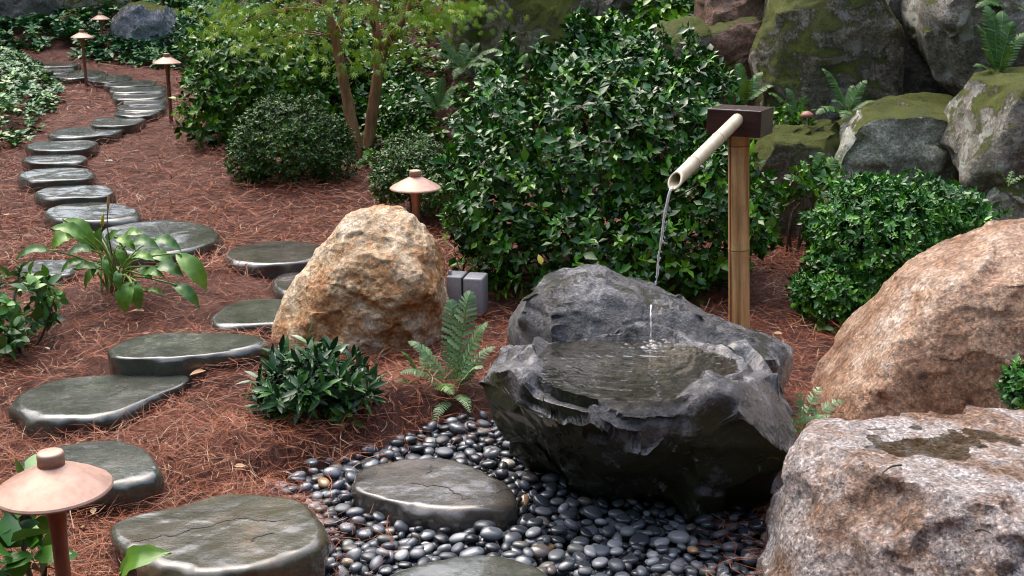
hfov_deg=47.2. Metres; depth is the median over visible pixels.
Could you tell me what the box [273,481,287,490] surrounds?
pebble
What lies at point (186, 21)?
bank shrub
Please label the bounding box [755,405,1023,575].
granite boulder
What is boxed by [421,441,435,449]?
pebble
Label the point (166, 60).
path lamp
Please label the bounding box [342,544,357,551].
pebble
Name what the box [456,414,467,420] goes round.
pebble
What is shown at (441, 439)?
pebble
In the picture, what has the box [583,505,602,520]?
pebble
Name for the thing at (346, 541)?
pebble
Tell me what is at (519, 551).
pebble
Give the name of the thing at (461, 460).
pebble
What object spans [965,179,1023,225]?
boulder
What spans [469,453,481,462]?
pebble
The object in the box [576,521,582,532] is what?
pebble
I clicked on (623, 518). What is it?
pebble
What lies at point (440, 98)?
fern
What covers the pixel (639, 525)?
pebble
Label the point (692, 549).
pebble
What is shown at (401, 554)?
pebble
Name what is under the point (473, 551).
pebble
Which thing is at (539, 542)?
pebble
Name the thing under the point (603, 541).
pebble
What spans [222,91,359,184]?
boxwood
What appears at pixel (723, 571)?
pebble
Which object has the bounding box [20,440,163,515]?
stepping stone
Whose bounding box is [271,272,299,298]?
stepping stone
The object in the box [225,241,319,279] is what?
stepping stone
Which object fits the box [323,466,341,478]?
pebble
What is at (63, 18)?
boulder
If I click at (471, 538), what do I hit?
pebble
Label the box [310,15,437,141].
bank shrub
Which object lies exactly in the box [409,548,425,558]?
pebble
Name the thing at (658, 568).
pebble
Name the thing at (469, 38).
boulder
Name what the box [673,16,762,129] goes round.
boulder
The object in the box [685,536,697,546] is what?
pebble
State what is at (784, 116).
ledge plant
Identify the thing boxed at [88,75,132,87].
stepping stone
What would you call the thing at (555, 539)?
pebble
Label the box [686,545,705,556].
pebble
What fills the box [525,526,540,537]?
pebble
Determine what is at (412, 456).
pebble
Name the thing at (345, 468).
pebble
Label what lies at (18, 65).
pachysandra
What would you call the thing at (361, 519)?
pebble
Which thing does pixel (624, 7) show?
boulder
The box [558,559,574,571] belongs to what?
pebble
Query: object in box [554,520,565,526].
pebble
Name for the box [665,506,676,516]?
pebble
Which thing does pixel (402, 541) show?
pebble
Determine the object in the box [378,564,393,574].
pebble
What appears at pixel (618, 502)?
pebble
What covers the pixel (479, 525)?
pebble
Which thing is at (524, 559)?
pebble
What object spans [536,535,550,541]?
pebble
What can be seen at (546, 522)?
pebble
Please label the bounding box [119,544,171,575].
broadleaf sprout
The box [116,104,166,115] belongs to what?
stepping stone
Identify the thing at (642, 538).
pebble
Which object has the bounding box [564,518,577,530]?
pebble
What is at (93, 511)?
leaf litter
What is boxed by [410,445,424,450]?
pebble
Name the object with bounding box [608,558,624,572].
pebble
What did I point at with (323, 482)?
pebble
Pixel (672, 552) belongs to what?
pebble
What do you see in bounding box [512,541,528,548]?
pebble
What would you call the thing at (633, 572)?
pebble
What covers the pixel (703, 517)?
pebble
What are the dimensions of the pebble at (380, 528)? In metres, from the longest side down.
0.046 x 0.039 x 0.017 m
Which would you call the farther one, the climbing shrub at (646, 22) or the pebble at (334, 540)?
the climbing shrub at (646, 22)
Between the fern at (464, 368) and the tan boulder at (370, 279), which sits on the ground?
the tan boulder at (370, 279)
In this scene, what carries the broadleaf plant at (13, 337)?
on the ground
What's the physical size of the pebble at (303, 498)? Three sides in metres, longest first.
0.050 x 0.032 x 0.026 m
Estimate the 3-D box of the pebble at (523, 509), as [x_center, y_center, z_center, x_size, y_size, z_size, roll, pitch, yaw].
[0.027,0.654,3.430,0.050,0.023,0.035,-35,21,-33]
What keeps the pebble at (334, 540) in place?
on the pebble bed
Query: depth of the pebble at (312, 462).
3.69 m
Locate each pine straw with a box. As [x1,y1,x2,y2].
[0,1,903,286]
[10,0,404,113]
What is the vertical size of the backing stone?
0.514 m
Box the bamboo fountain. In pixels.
[668,104,773,327]
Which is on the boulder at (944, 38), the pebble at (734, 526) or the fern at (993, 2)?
the fern at (993, 2)
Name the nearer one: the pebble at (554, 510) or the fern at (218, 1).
the pebble at (554, 510)
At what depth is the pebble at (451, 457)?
3.81 m
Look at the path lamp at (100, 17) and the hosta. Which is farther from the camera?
the path lamp at (100, 17)
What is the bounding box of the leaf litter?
[1,139,781,557]
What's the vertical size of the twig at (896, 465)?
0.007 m
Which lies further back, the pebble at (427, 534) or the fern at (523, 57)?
the fern at (523, 57)
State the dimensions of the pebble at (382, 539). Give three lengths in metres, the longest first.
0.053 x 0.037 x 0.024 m
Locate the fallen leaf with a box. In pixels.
[190,369,207,374]
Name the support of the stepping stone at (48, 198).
on the ground
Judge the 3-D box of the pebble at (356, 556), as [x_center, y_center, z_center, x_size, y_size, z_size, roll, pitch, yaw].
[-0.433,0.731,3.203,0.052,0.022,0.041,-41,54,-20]
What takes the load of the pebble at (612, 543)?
on the pebble bed
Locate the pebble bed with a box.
[267,411,767,575]
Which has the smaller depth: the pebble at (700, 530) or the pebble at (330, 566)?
the pebble at (330, 566)
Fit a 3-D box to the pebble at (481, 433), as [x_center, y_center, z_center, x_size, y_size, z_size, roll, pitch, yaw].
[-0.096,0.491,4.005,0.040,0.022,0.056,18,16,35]
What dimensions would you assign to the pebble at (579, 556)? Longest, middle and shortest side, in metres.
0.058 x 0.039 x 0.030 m
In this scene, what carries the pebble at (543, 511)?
on the pebble bed
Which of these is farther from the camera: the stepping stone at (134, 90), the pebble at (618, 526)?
the stepping stone at (134, 90)
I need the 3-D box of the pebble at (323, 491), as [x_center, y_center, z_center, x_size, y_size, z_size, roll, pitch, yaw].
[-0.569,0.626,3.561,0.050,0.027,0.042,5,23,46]
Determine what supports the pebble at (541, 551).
on the pebble bed
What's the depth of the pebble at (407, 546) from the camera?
3.18 m
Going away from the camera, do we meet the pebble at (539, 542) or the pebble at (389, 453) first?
the pebble at (539, 542)
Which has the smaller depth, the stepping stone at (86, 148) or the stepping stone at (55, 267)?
the stepping stone at (55, 267)
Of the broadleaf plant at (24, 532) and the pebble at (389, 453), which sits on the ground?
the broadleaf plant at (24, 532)
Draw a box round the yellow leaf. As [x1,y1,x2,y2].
[537,254,543,266]
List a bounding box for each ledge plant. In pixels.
[761,155,845,257]
[766,98,816,125]
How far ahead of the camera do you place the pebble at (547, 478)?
3.62 m
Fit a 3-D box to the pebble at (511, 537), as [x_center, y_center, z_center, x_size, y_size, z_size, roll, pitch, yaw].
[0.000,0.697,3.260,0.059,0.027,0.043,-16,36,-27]
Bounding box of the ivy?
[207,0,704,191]
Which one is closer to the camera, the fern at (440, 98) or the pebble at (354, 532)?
the pebble at (354, 532)
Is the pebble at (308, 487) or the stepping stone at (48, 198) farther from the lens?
the stepping stone at (48, 198)
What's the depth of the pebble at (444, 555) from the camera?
3.15 m
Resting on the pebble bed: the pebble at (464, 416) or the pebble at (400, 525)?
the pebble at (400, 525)
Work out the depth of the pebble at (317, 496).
3.51 m
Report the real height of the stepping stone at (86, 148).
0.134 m
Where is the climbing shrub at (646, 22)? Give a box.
[576,0,693,113]
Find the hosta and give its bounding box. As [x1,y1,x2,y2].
[16,194,206,311]
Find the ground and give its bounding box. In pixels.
[0,0,856,575]
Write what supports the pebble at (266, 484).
on the pebble bed
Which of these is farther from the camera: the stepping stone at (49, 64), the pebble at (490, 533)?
the stepping stone at (49, 64)
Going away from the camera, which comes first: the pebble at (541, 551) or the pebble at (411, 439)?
the pebble at (541, 551)
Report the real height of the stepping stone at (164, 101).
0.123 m
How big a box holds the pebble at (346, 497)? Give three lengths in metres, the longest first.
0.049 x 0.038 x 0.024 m
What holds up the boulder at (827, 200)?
on the ground
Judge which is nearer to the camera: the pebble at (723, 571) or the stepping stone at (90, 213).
the pebble at (723, 571)
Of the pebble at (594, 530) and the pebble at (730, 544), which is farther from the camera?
the pebble at (594, 530)
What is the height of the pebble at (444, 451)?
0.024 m
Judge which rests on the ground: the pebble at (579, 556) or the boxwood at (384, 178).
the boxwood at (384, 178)
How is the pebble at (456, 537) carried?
on the pebble bed
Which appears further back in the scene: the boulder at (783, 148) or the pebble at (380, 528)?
the boulder at (783, 148)
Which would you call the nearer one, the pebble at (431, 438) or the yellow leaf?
the pebble at (431, 438)
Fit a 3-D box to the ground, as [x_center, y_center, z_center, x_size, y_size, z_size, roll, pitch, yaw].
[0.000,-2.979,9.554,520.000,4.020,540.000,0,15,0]
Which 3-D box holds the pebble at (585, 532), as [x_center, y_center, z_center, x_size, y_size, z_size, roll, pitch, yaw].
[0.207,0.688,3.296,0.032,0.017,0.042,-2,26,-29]
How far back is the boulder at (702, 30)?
6.75 m
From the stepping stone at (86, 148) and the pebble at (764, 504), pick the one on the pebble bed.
the pebble at (764, 504)
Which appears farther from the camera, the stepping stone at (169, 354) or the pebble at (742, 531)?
the stepping stone at (169, 354)
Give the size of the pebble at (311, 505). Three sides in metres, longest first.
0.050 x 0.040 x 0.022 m
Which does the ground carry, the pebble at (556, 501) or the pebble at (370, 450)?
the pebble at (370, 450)
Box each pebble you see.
[261,480,272,490]
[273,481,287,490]
[283,484,297,494]
[288,471,305,481]
[290,475,305,481]
[292,493,305,501]
[298,482,312,492]
[306,458,317,466]
[307,501,321,507]
[311,475,324,481]
[312,482,323,490]
[312,491,322,500]
[313,505,328,512]
[318,477,329,487]
[319,489,329,499]
[322,510,337,518]
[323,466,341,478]
[324,518,337,526]
[326,561,338,570]
[329,564,349,575]
[330,462,342,469]
[331,537,341,544]
[334,503,350,512]
[339,493,351,501]
[339,522,353,532]
[341,558,353,567]
[342,465,357,472]
[342,539,352,546]
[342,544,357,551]
[345,470,356,482]
[345,548,361,561]
[346,507,363,516]
[346,525,356,535]
[349,562,362,572]
[351,516,365,525]
[357,527,374,539]
[357,563,368,575]
[360,443,377,455]
[361,458,379,468]
[361,551,377,562]
[363,547,376,553]
[365,520,377,526]
[367,539,379,547]
[369,555,383,571]
[371,524,384,533]
[372,511,384,521]
[376,548,389,557]
[377,534,394,542]
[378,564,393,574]
[379,449,394,458]
[380,526,396,535]
[380,542,395,549]
[389,451,400,461]
[390,541,399,550]
[394,520,408,533]
[394,549,408,560]
[397,544,411,550]
[397,561,411,568]
[398,538,409,544]
[403,435,418,443]
[405,453,420,458]
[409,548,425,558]
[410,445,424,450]
[417,557,431,565]
[418,529,435,540]
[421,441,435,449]
[422,543,434,553]
[424,437,436,445]
[434,533,448,543]
[435,435,449,444]
[435,447,452,456]
[437,544,451,552]
[438,552,457,559]
[439,424,449,430]
[446,452,457,460]
[448,422,465,433]
[449,532,466,542]
[451,542,463,553]
[454,453,465,459]
[454,457,468,465]
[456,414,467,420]
[457,433,466,440]
[459,546,483,556]
[463,527,478,534]
[464,420,475,431]
[464,448,475,456]
[464,534,478,543]
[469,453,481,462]
[473,520,495,531]
[477,419,489,427]
[477,429,490,435]
[480,460,495,467]
[480,526,502,540]
[483,446,501,451]
[485,543,500,550]
[491,470,504,479]
[502,459,515,467]
[502,532,521,544]
[502,551,517,557]
[505,471,518,479]
[509,525,527,534]
[509,547,521,555]
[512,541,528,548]
[514,555,531,565]
[515,470,524,478]
[517,513,534,526]
[518,505,528,516]
[519,494,528,506]
[521,473,538,482]
[522,547,533,557]
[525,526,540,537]
[526,518,542,527]
[531,544,549,558]
[532,541,547,545]
[533,494,549,506]
[534,469,547,476]
[535,506,552,516]
[535,559,549,565]
[536,516,549,527]
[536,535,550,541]
[537,528,546,537]
[539,561,554,567]
[540,490,553,499]
[541,473,559,483]
[545,483,557,493]
[547,506,559,514]
[548,549,564,561]
[550,498,564,505]
[550,525,566,534]
[551,535,564,543]
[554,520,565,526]
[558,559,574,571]
[559,509,577,520]
[564,499,579,507]
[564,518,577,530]
[567,544,583,553]
[570,536,588,546]
[572,551,587,561]
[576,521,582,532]
[577,496,591,505]
[578,560,590,567]
[578,566,592,575]
[580,527,591,537]
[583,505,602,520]
[584,545,596,557]
[585,526,598,537]
[592,557,607,568]
[593,544,610,558]
[596,498,608,509]
[600,539,607,545]
[601,525,615,536]
[607,520,617,526]
[607,539,622,548]
[608,503,619,510]
[608,509,627,518]
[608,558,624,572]
[610,547,623,555]
[611,531,622,541]
[612,497,624,507]
[615,514,631,523]
[615,523,627,532]
[620,526,635,536]
[621,555,638,565]
[625,509,640,517]
[629,533,648,545]
[630,520,645,529]
[630,569,649,575]
[636,565,646,575]
[646,525,660,535]
[646,550,658,558]
[647,537,661,547]
[650,564,665,571]
[653,500,666,509]
[654,537,669,546]
[655,545,668,554]
[657,559,670,573]
[658,527,664,536]
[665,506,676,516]
[666,548,677,558]
[667,530,689,543]
[668,520,679,529]
[670,560,684,573]
[675,558,690,565]
[676,524,689,533]
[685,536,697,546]
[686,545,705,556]
[687,546,698,553]
[689,530,697,537]
[690,560,703,570]
[694,513,712,524]
[696,526,710,536]
[697,531,709,539]
[699,552,712,558]
[699,567,715,575]
[700,521,713,529]
[711,510,723,518]
[711,519,727,530]
[712,529,728,538]
[716,562,729,572]
[716,568,728,575]
[722,541,738,551]
[723,553,737,562]
[725,523,739,531]
[730,543,745,554]
[738,527,752,539]
[740,546,760,565]
[748,519,764,531]
[761,501,769,509]
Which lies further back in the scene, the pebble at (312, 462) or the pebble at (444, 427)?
the pebble at (444, 427)
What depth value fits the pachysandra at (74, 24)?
14.18 m
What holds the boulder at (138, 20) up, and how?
on the ground
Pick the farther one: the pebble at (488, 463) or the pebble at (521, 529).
the pebble at (488, 463)
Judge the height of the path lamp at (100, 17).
0.694 m
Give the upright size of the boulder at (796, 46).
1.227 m
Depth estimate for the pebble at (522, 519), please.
3.36 m
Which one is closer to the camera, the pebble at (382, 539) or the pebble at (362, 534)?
the pebble at (382, 539)
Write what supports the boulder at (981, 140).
on the boulder at (1011, 196)
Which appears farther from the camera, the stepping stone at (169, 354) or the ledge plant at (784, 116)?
the ledge plant at (784, 116)
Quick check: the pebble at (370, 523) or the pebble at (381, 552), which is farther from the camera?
the pebble at (370, 523)
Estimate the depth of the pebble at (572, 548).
3.20 m
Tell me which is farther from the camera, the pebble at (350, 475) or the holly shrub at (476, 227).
the holly shrub at (476, 227)
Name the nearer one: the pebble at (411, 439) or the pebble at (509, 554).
the pebble at (509, 554)
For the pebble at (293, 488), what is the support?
on the pebble bed
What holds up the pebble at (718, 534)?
on the pebble bed
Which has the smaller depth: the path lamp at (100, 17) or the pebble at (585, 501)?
the pebble at (585, 501)
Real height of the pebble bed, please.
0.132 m
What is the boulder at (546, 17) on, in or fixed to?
on the ground
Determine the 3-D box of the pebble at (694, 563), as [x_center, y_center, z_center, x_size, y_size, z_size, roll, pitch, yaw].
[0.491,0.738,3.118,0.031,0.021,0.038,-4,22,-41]
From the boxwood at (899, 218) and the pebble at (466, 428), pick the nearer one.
the pebble at (466, 428)
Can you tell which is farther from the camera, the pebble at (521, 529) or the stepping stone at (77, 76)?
the stepping stone at (77, 76)
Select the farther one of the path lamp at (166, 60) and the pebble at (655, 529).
the path lamp at (166, 60)
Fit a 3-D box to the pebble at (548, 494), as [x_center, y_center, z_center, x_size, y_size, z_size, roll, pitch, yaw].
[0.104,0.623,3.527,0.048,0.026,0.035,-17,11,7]
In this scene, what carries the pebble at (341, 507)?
on the pebble bed
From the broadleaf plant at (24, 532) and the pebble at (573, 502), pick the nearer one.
the broadleaf plant at (24, 532)
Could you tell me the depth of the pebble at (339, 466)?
3.74 m
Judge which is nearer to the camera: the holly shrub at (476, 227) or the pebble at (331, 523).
the pebble at (331, 523)
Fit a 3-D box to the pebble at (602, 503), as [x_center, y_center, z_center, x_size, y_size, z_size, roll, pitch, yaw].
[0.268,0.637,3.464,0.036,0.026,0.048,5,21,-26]
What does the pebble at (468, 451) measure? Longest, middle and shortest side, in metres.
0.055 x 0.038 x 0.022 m
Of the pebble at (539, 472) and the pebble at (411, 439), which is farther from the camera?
the pebble at (411, 439)
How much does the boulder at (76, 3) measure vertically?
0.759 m
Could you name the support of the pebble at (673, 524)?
on the pebble bed
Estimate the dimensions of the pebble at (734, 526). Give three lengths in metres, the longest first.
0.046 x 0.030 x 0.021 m
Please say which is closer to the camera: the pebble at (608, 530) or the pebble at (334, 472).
the pebble at (608, 530)
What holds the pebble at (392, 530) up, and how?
on the pebble bed
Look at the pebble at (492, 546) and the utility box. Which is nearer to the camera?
the pebble at (492, 546)
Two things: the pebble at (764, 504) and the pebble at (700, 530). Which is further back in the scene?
the pebble at (764, 504)
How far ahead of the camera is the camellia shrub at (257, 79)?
8.54 m
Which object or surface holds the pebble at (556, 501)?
on the pebble bed
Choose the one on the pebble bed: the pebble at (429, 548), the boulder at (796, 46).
the pebble at (429, 548)
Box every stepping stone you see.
[9,374,190,441]
[13,260,79,286]
[17,168,96,193]
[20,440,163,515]
[21,155,87,170]
[25,140,100,158]
[34,185,115,210]
[35,67,74,74]
[38,60,80,69]
[44,202,141,232]
[48,126,124,144]
[49,70,108,83]
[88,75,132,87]
[90,117,144,134]
[102,220,220,271]
[103,80,156,92]
[107,333,269,381]
[109,86,166,98]
[110,494,330,575]
[112,92,166,105]
[114,111,161,122]
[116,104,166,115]
[123,98,167,106]
[209,299,281,338]
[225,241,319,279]
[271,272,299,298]
[351,458,518,543]
[391,555,546,575]
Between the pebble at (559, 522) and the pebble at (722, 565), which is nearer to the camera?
the pebble at (722, 565)
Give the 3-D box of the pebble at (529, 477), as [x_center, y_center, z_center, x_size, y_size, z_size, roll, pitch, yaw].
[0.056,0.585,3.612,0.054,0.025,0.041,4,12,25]
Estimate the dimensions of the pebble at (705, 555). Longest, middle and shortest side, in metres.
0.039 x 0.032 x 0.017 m
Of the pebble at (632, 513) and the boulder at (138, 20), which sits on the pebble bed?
the pebble at (632, 513)
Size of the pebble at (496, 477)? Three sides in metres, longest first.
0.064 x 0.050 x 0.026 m
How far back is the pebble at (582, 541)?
3.24 m
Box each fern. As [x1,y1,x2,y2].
[198,0,249,25]
[396,347,454,394]
[401,290,494,420]
[411,77,466,111]
[427,35,500,79]
[481,53,532,77]
[719,63,775,99]
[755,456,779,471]
[768,88,815,124]
[784,152,841,196]
[792,387,842,434]
[816,68,873,119]
[973,6,1023,72]
[975,0,1022,9]
[998,168,1023,186]
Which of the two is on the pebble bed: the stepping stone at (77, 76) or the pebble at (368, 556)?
the pebble at (368, 556)
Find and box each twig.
[882,464,901,472]
[974,528,990,533]
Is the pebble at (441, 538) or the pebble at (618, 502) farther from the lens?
the pebble at (618, 502)
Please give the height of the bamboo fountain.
1.124 m
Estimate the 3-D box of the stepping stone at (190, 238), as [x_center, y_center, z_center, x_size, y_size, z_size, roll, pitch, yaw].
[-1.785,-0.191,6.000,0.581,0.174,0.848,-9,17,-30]
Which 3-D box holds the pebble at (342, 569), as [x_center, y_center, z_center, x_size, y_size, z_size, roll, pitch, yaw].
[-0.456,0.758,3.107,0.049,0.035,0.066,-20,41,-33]
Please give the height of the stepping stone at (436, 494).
0.164 m
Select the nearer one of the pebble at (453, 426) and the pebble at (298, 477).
the pebble at (298, 477)
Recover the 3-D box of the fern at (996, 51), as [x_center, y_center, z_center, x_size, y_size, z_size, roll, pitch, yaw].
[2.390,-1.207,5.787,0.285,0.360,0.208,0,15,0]
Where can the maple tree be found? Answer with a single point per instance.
(380, 51)
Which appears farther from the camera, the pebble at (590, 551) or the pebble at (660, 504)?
the pebble at (660, 504)
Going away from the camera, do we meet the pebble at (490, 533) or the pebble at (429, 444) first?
the pebble at (490, 533)
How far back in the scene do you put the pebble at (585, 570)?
3.07 m
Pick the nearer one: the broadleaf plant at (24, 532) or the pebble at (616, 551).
the broadleaf plant at (24, 532)
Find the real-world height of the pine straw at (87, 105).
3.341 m
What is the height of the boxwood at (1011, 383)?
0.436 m
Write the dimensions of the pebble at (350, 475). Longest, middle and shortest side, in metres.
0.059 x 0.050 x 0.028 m
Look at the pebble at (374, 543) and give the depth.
3.27 m
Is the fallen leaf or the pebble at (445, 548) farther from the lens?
the fallen leaf
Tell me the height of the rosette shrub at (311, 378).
0.362 m
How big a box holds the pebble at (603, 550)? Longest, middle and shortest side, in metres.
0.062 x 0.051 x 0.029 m
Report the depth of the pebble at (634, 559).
3.15 m
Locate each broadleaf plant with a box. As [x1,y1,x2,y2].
[0,258,68,360]
[0,454,77,575]
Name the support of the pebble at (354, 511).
on the pebble bed
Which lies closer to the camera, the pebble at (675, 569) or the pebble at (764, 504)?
the pebble at (675, 569)
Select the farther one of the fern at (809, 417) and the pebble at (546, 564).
the fern at (809, 417)
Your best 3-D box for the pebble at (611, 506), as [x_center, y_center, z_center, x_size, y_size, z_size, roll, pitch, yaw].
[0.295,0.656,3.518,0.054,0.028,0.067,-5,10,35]
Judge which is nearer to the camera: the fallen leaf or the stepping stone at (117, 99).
the fallen leaf
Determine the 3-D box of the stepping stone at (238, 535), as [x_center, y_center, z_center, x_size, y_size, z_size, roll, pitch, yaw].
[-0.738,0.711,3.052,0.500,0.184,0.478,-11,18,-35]
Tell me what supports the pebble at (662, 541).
on the pebble bed
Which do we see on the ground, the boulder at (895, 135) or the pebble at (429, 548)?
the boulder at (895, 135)
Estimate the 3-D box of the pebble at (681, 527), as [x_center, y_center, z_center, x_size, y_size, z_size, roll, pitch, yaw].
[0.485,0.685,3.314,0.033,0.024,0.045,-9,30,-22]
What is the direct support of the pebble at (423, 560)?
on the pebble bed
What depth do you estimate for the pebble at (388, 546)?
3.21 m
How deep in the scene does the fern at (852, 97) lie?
6.14 m
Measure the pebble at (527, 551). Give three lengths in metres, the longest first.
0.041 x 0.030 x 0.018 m
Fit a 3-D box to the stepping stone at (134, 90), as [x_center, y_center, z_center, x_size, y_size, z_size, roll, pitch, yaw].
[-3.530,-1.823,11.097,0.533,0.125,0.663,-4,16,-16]
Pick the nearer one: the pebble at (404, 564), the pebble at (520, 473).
the pebble at (404, 564)
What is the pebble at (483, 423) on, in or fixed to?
on the ground
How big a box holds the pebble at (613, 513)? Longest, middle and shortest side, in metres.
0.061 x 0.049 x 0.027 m
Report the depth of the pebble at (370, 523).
3.39 m
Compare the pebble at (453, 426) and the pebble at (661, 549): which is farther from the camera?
the pebble at (453, 426)
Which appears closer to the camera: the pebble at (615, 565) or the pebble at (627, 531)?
the pebble at (615, 565)
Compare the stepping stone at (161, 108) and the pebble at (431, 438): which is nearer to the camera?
the pebble at (431, 438)
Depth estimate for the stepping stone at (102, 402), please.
3.96 m
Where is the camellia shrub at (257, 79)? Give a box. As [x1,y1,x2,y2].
[169,6,372,152]
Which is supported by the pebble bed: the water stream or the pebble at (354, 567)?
the pebble at (354, 567)
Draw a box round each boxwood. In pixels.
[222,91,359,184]
[367,124,467,225]
[784,166,1014,333]
[992,354,1023,409]
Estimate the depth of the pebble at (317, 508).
3.42 m
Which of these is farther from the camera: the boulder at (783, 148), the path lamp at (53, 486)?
the boulder at (783, 148)
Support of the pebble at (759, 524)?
on the pebble bed
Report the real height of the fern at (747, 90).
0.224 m
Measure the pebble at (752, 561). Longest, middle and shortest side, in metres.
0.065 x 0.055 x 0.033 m
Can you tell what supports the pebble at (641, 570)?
on the pebble bed
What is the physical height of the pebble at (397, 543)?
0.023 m
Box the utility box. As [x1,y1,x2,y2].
[446,270,487,315]
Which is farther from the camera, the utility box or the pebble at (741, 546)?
the utility box
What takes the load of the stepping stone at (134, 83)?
on the ground
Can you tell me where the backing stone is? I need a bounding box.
[506,263,793,389]
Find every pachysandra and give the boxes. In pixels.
[0,0,287,69]
[0,34,66,148]
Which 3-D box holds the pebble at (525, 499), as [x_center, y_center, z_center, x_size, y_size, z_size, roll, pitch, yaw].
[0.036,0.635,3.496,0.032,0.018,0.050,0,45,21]
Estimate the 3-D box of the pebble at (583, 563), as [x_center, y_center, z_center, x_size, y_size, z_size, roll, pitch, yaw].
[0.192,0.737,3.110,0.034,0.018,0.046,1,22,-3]
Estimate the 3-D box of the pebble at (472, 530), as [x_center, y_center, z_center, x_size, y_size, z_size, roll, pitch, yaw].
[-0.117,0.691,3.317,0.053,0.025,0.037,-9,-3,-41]
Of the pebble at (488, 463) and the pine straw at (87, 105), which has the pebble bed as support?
the pebble at (488, 463)
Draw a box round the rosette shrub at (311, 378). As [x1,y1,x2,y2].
[237,323,391,427]
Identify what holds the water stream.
attached to the bamboo fountain
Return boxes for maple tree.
[174,0,529,164]
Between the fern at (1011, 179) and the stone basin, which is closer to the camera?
the stone basin
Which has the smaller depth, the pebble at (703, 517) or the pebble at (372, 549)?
the pebble at (372, 549)
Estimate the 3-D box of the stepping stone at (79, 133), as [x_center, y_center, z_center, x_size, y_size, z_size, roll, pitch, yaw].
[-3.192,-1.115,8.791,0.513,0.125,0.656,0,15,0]
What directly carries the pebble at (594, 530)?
on the pebble bed
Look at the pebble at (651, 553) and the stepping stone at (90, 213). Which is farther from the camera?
the stepping stone at (90, 213)
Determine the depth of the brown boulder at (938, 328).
3.81 m
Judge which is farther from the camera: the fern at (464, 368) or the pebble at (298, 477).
the fern at (464, 368)
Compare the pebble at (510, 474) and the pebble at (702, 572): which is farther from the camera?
the pebble at (510, 474)
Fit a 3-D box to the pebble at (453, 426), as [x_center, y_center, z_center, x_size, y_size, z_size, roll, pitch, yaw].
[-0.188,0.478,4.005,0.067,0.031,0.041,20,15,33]
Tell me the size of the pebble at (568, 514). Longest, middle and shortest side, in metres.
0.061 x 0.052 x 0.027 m
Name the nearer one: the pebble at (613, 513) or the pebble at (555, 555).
the pebble at (555, 555)
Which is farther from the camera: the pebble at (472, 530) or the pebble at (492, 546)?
the pebble at (472, 530)
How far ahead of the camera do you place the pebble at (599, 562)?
3.12 m
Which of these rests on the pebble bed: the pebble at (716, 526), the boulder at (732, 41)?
the pebble at (716, 526)
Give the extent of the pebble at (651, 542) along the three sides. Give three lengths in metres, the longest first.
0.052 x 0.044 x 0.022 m
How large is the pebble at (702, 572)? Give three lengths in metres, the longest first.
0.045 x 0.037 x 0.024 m
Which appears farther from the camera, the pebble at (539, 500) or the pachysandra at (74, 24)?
the pachysandra at (74, 24)
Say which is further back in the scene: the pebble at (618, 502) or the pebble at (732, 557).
the pebble at (618, 502)
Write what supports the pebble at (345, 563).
on the pebble bed
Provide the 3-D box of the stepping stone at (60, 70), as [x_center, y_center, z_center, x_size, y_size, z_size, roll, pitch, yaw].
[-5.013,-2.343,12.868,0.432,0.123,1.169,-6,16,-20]
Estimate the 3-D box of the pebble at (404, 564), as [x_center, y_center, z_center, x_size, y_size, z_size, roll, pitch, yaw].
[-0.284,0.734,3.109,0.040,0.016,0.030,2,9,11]
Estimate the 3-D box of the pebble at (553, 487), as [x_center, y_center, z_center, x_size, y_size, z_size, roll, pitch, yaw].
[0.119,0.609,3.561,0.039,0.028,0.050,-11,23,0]
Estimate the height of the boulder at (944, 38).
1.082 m
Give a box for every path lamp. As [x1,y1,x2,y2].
[0,447,113,575]
[70,29,93,86]
[91,13,109,46]
[153,53,180,122]
[390,169,440,221]
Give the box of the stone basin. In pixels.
[479,321,797,522]
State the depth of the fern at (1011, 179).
5.06 m
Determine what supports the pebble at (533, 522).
on the pebble bed
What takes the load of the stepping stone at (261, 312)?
on the ground
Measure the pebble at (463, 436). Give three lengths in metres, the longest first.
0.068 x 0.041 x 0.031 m
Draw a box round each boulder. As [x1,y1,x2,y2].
[0,0,65,29]
[57,8,87,27]
[64,0,137,18]
[110,1,177,51]
[271,204,451,358]
[443,0,483,78]
[477,0,604,70]
[597,0,694,44]
[647,16,712,121]
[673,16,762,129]
[693,0,764,25]
[748,0,904,122]
[749,118,839,239]
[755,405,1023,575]
[811,218,1023,420]
[813,194,846,253]
[828,92,959,252]
[886,0,953,96]
[900,0,1023,96]
[939,66,1023,203]
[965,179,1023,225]
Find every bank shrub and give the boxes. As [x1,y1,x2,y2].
[172,0,278,65]
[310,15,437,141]
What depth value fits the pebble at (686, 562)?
3.15 m
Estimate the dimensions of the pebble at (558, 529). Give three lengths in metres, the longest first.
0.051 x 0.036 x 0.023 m
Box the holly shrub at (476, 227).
[429,5,783,309]
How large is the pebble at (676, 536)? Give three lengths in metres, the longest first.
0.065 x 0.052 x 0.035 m
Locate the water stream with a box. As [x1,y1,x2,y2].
[650,187,673,337]
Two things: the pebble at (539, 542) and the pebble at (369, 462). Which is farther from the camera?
the pebble at (369, 462)
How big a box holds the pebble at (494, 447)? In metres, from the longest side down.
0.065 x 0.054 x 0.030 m
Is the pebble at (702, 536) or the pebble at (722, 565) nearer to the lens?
the pebble at (722, 565)

